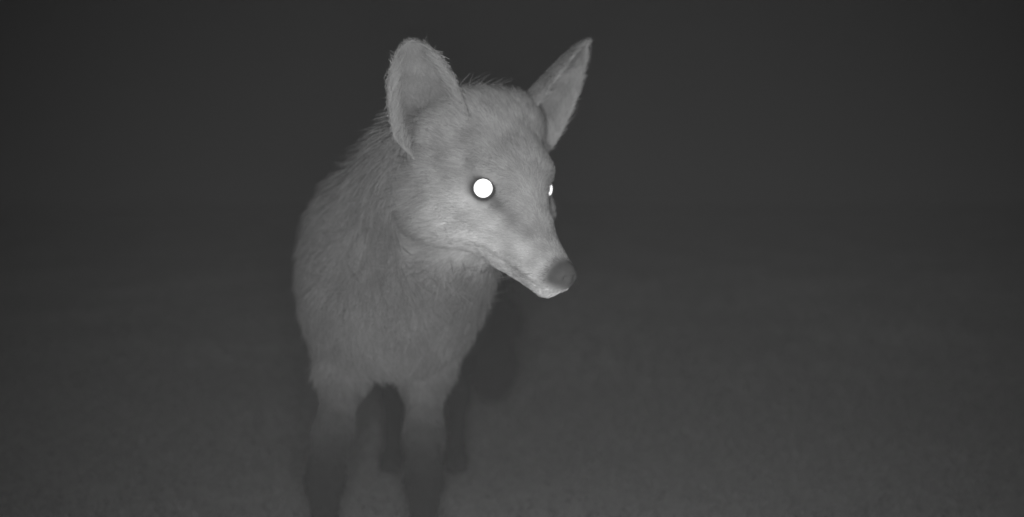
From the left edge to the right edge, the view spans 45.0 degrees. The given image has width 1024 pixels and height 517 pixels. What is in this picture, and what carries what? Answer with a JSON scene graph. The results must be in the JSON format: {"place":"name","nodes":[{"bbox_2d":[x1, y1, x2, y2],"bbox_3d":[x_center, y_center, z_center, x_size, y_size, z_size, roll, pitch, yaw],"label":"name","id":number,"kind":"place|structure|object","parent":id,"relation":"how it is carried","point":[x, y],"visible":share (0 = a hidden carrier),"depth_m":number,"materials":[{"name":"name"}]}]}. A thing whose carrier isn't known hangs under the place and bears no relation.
{"place":"outdoors","nodes":[
{"label":"outdoors","id":0,"kind":"place"},
{"bbox_2d":[0,201,1023,516],"bbox_3d":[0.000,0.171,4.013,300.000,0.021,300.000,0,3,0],"label":"ground","id":1,"kind":"structure","parent":0,"point":[568,213],"depth_m":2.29,"materials":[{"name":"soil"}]},
{"bbox_2d":[290,36,593,516],"bbox_3d":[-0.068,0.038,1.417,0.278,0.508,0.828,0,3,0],"label":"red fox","id":2,"kind":"object","parent":1,"relation":"on","point":[429,226],"visible":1,"depth_m":1.13},
{"bbox_2d":[0,0,1023,200],"label":"sky","id":3,"kind":"structure","parent":0,"point":[101,100],"materials":[{"name":"black"}]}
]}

